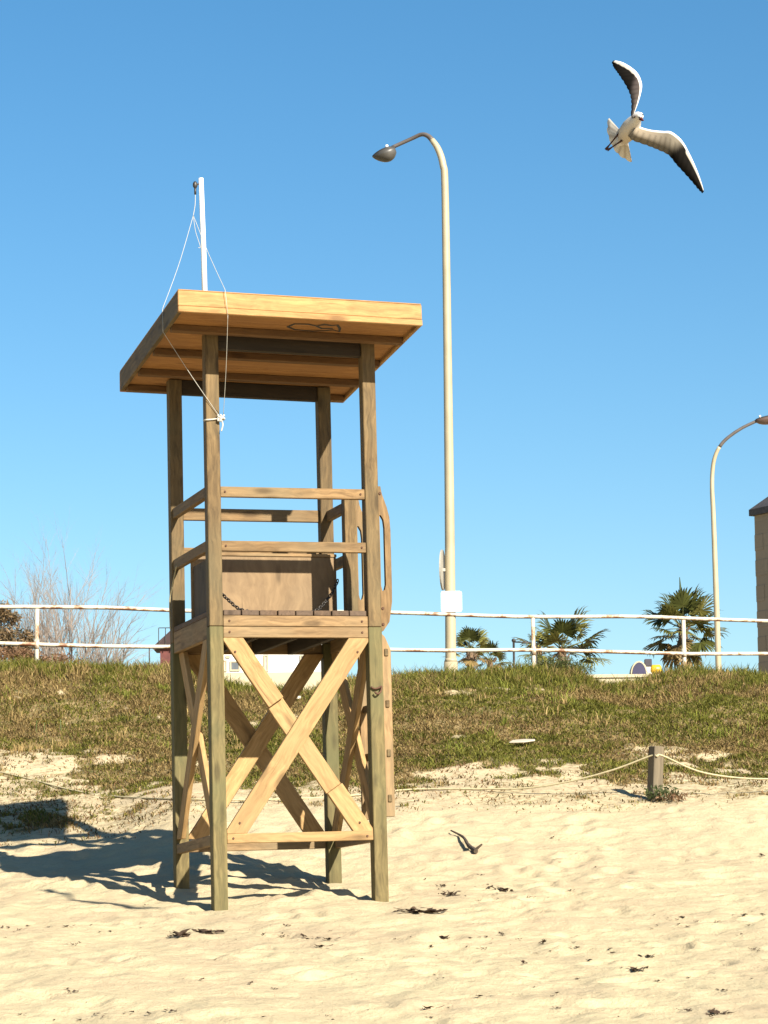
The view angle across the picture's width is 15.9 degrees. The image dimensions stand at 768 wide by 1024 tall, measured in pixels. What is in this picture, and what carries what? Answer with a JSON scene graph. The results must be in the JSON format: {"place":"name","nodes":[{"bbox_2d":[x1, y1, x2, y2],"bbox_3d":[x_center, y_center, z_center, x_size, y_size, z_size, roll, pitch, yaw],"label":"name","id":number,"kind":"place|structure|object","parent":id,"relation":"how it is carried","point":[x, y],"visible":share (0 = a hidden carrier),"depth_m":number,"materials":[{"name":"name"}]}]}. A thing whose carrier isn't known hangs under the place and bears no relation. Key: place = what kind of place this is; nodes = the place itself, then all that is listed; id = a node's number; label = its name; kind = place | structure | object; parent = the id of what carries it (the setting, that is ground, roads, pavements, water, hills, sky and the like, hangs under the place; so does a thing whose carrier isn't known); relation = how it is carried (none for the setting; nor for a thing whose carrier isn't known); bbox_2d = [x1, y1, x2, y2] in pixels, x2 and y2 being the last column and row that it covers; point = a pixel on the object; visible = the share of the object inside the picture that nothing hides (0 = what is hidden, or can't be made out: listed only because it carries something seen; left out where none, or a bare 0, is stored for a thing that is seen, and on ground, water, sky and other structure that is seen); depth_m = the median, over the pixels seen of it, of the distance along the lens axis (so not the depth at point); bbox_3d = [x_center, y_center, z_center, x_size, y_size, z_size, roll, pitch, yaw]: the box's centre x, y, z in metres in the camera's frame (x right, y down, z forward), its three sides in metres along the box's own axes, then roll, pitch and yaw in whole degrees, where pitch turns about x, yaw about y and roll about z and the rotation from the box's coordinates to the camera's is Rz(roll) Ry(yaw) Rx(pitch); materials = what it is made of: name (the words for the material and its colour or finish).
{"place":"outdoors","nodes":[
{"label":"outdoors","id":0,"kind":"place"},
{"bbox_2d":[0,670,767,1023],"bbox_3d":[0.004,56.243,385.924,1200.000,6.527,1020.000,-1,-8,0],"label":"beach ground","id":1,"kind":"structure","parent":0,"point":[598,884],"depth_m":19.64,"materials":[{"name":"beige sand"}]},
{"bbox_2d":[0,599,39,662],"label":"leafy shrub","id":2,"kind":"object","parent":1,"relation":"on","point":[9,617],"visible":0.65,"depth_m":35.47,"materials":[{"name":"brown plant"}]},
{"bbox_2d":[0,646,81,663],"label":"leafy shrub","id":3,"kind":"object","parent":1,"relation":"on","point":[29,653],"visible":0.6,"depth_m":34.93,"materials":[{"name":"green plant"}]},
{"bbox_2d":[0,507,165,664],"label":"bare bush","id":4,"kind":"object","parent":1,"relation":"on","point":[101,656],"visible":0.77,"depth_m":36.91,"materials":[{"name":"grey plant"}]},
{"bbox_2d":[149,627,169,664],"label":"red hut","id":5,"kind":"object","parent":1,"relation":"on","point":[165,640],"visible":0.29,"depth_m":48.12,"materials":[{"name":"brick"}]},
{"bbox_2d":[169,928,190,936],"bbox_3d":[-1.348,2.791,18.204,0.150,0.047,0.226,-1,-2,0],"label":"seaweed clump","id":6,"kind":"object","parent":1,"relation":"on","point":[182,933],"visible":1,"depth_m":18.16,"materials":[{"name":"brown plant"}]},
{"bbox_2d":[192,929,227,933],"bbox_3d":[-1.169,2.804,18.362,0.268,0.036,0.172,-4,-9,23],"label":"seaweed clump","id":7,"kind":"object","parent":1,"relation":"on","point":[208,931],"visible":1,"depth_m":18.38,"materials":[{"name":"brown plant"}]},
{"bbox_2d":[120,178,422,910],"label":"lifeguard tower","id":8,"kind":"structure","parent":1,"relation":"on","point":[322,353],"depth_m":20.62,"materials":[{"name":"brown wood"}]},
{"bbox_2d":[169,566,176,628],"bbox_3d":[-1.631,0.660,21.227,0.018,0.466,0.259,2,-9,-15],"label":"cord","id":9,"kind":"object","parent":8,"relation":"hanging from","point":[170,597],"visible":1,"depth_m":21.31,"materials":[{"name":"fabric"}]},
{"bbox_2d":[162,194,227,430],"bbox_3d":[-1.387,-1.554,20.440,0.508,1.933,1.004,-1,-8,0],"label":"halyard rope","id":10,"kind":"object","parent":8,"relation":"hanging from","point":[221,418],"visible":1,"depth_m":20.32,"materials":[{"name":"white fabric"}]},
{"bbox_2d":[223,579,338,610],"bbox_3d":[-0.765,0.617,20.614,1.194,0.326,0.112,6,-11,-40],"label":"chain","id":11,"kind":"object","parent":8,"relation":"on","point":[317,609],"visible":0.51,"depth_m":20.82,"materials":[{"name":"metal"}]},
{"bbox_2d":[224,644,321,690],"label":"white building","id":12,"kind":"structure","parent":1,"relation":"on","point":[279,668],"depth_m":80.16,"materials":[{"name":"white paint"}]},
{"bbox_2d":[224,660,226,671],"bbox_3d":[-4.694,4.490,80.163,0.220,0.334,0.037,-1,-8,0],"label":"door","id":13,"kind":"structure","parent":12,"relation":"in","point":[225,661],"depth_m":80.16,"materials":[{"name":"white"}]},
{"bbox_2d":[230,661,239,670],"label":"window","id":14,"kind":"structure","parent":12,"relation":"in","point":[234,666],"depth_m":80.16,"materials":[{"name":"grey glass"}]},
{"bbox_2d":[263,655,268,671],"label":"window","id":15,"kind":"structure","parent":12,"relation":"in","point":[265,657],"depth_m":80.16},
{"bbox_2d":[0,605,767,666],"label":"railing","id":16,"kind":"object","parent":1,"relation":"on","point":[533,649],"visible":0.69,"depth_m":34.66,"materials":[{"name":"white metal"}]},
{"bbox_2d":[0,754,767,800],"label":"barrier rope","id":17,"kind":"object","parent":1,"relation":"on","point":[657,755],"visible":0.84,"depth_m":25.22,"materials":[{"name":"fabric"}]},
{"bbox_2d":[0,713,767,846],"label":"dry weeds","id":18,"kind":"object","parent":1,"relation":"on","point":[439,768],"visible":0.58,"depth_m":26.24,"materials":[{"name":"brown plant"}]},
{"bbox_2d":[372,132,457,671],"bbox_3d":[0.404,-1.230,36.687,1.102,7.940,0.241,-4,-9,20],"label":"street lamp","id":19,"kind":"object","parent":1,"relation":"on","point":[387,153],"visible":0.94,"depth_m":36.56,"materials":[{"name":"metal"}]},
{"bbox_2d":[439,550,445,589],"bbox_3d":[0.793,0.766,36.261,0.059,0.540,0.540,-2,-8,9],"label":"road sign","id":20,"kind":"object","parent":19,"relation":"attached to","point":[442,569],"visible":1,"depth_m":36.16,"materials":[{"name":"white metal"}]},
{"bbox_2d":[441,591,461,611],"bbox_3d":[0.887,1.179,36.102,0.276,0.276,0.053,-1,-8,0],"label":"sign","id":21,"kind":"object","parent":19,"relation":"attached to","point":[451,601],"visible":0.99,"depth_m":36.08,"materials":[{"name":"paint"}]},
{"bbox_2d":[393,906,447,912],"bbox_3d":[0.281,2.799,19.280,0.446,0.042,0.232,-1,-2,0],"label":"seaweed clump","id":22,"kind":"object","parent":1,"relation":"on","point":[413,909],"visible":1,"depth_m":19.29,"materials":[{"name":"brown plant"}]},
{"bbox_2d":[438,891,460,895],"bbox_3d":[0.489,2.837,20.427,0.153,0.040,0.148,-4,-9,20],"label":"seaweed clump","id":23,"kind":"object","parent":1,"relation":"on","point":[450,893],"visible":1,"depth_m":20.43,"materials":[{"name":"brown plant"}]},
{"bbox_2d":[450,830,482,853],"bbox_3d":[0.667,2.760,23.001,0.083,0.225,1.020,1,-8,-12],"label":"driftwood stick","id":24,"kind":"object","parent":1,"relation":"on","point":[471,847],"visible":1,"depth_m":22.70,"materials":[{"name":"wood"}]},
{"bbox_2d":[442,626,491,672],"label":"fan palm","id":25,"kind":"object","parent":1,"relation":"on","point":[472,635],"visible":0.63,"depth_m":112.12,"materials":[{"name":"green plant"}]},
{"bbox_2d":[473,640,510,671],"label":"fan palm","id":26,"kind":"object","parent":1,"relation":"on","point":[500,655],"visible":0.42,"depth_m":118.16,"materials":[{"name":"green plant"}]},
{"bbox_2d":[492,887,512,891],"bbox_3d":[0.900,2.835,20.637,0.176,0.040,0.070,-4,-9,22],"label":"seaweed clump","id":27,"kind":"object","parent":1,"relation":"on","point":[503,889],"visible":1,"depth_m":20.62,"materials":[{"name":"brown plant"}]},
{"bbox_2d":[509,739,534,742],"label":"flat slab","id":28,"kind":"structure","parent":1,"relation":"on","point":[522,740],"depth_m":27.88,"materials":[{"name":"white concrete"}]},
{"bbox_2d":[512,638,536,665],"bbox_3d":[2.005,2.423,39.087,0.368,1.247,0.059,1,-8,-11],"label":"thin metal post","id":29,"kind":"object","parent":1,"relation":"on","point":[514,641],"visible":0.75,"depth_m":39.13,"materials":[{"name":"grey metal"}]},
{"bbox_2d":[525,630,555,664],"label":"fan palm","id":30,"kind":"object","parent":1,"relation":"on","point":[537,634],"visible":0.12,"depth_m":118.22,"materials":[{"name":"green plant"}]},
{"bbox_2d":[524,652,594,673],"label":"leafy shrub","id":31,"kind":"object","parent":1,"relation":"on","point":[559,663],"visible":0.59,"depth_m":40.02,"materials":[{"name":"green plant"}]},
{"bbox_2d":[510,606,611,669],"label":"fan palm","id":32,"kind":"object","parent":1,"relation":"on","point":[569,628],"visible":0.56,"depth_m":99.94,"materials":[{"name":"green plant"}]},
{"bbox_2d":[588,674,658,682],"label":"parapet wall","id":33,"kind":"structure","parent":1,"relation":"on","point":[602,677],"depth_m":50.06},
{"bbox_2d":[629,661,647,673],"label":"arched box","id":34,"kind":"object","parent":33,"relation":"on","point":[638,667],"visible":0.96,"depth_m":50.12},
{"bbox_2d":[644,659,651,673],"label":"capped post","id":35,"kind":"object","parent":33,"relation":"on","point":[648,663],"visible":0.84,"depth_m":50.21,"materials":[{"name":"white paint"}]},
{"bbox_2d":[651,665,660,672],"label":"yellow drum","id":36,"kind":"object","parent":33,"relation":"on","point":[654,666],"visible":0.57,"depth_m":50.18,"materials":[{"name":"plastic"}]},
{"bbox_2d":[647,746,663,801],"bbox_3d":[2.459,2.547,24.932,0.151,0.840,0.130,4,-9,-28],"label":"wooden stake","id":37,"kind":"object","parent":1,"relation":"on","point":[655,770],"visible":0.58,"depth_m":24.92,"materials":[{"name":"brown wood"}]},
{"bbox_2d":[644,784,687,801],"bbox_3d":[2.547,2.545,24.838,0.424,0.186,0.268,-4,-9,22],"label":"plant","id":38,"kind":"object","parent":1,"relation":"on","point":[662,795],"visible":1,"depth_m":24.82,"materials":[{"name":"green plant"}]},
{"bbox_2d":[642,577,729,671],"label":"fan palm","id":39,"kind":"object","parent":1,"relation":"on","point":[684,601],"visible":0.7,"depth_m":100.06,"materials":[{"name":"green plant"}]},
{"bbox_2d":[707,1008,735,1013],"bbox_3d":[1.736,2.568,14.121,0.157,0.024,0.138,-1,-2,0],"label":"seaweed clump","id":40,"kind":"object","parent":1,"relation":"on","point":[714,1011],"visible":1,"depth_m":14.11,"materials":[{"name":"brown plant"}]},
{"bbox_2d":[710,415,767,668],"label":"street lamp","id":41,"kind":"object","parent":1,"relation":"on","point":[763,420],"visible":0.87,"depth_m":56.45,"materials":[{"name":"metal"}]},
{"bbox_2d":[749,497,767,673],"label":"stone building","id":42,"kind":"structure","parent":1,"relation":"on","point":[759,511],"depth_m":85.30,"materials":[{"name":"stone"}]},
{"bbox_2d":[0,653,767,838],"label":"bank grass","id":43,"kind":"structure","parent":0,"point":[701,676],"depth_m":29.41,"materials":[{"name":"green plant"}]},
{"bbox_2d":[0,0,767,676],"label":"sky","id":44,"kind":"structure","parent":0,"point":[609,312],"materials":[{"name":"blue"}]},
{"bbox_2d":[3,662,767,754],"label":"tall grass","id":45,"kind":"structure","parent":0,"point":[566,700],"depth_m":30.13,"materials":[{"name":"green plant"}]},
{"bbox_2d":[605,60,703,192],"bbox_3d":[1.463,-2.212,15.522,0.614,0.900,0.323,-9,-12,44],"label":"gull","id":46,"kind":"object","parent":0,"point":[672,145],"visible":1,"depth_m":15.41,"materials":[{"name":"white"}]}
]}

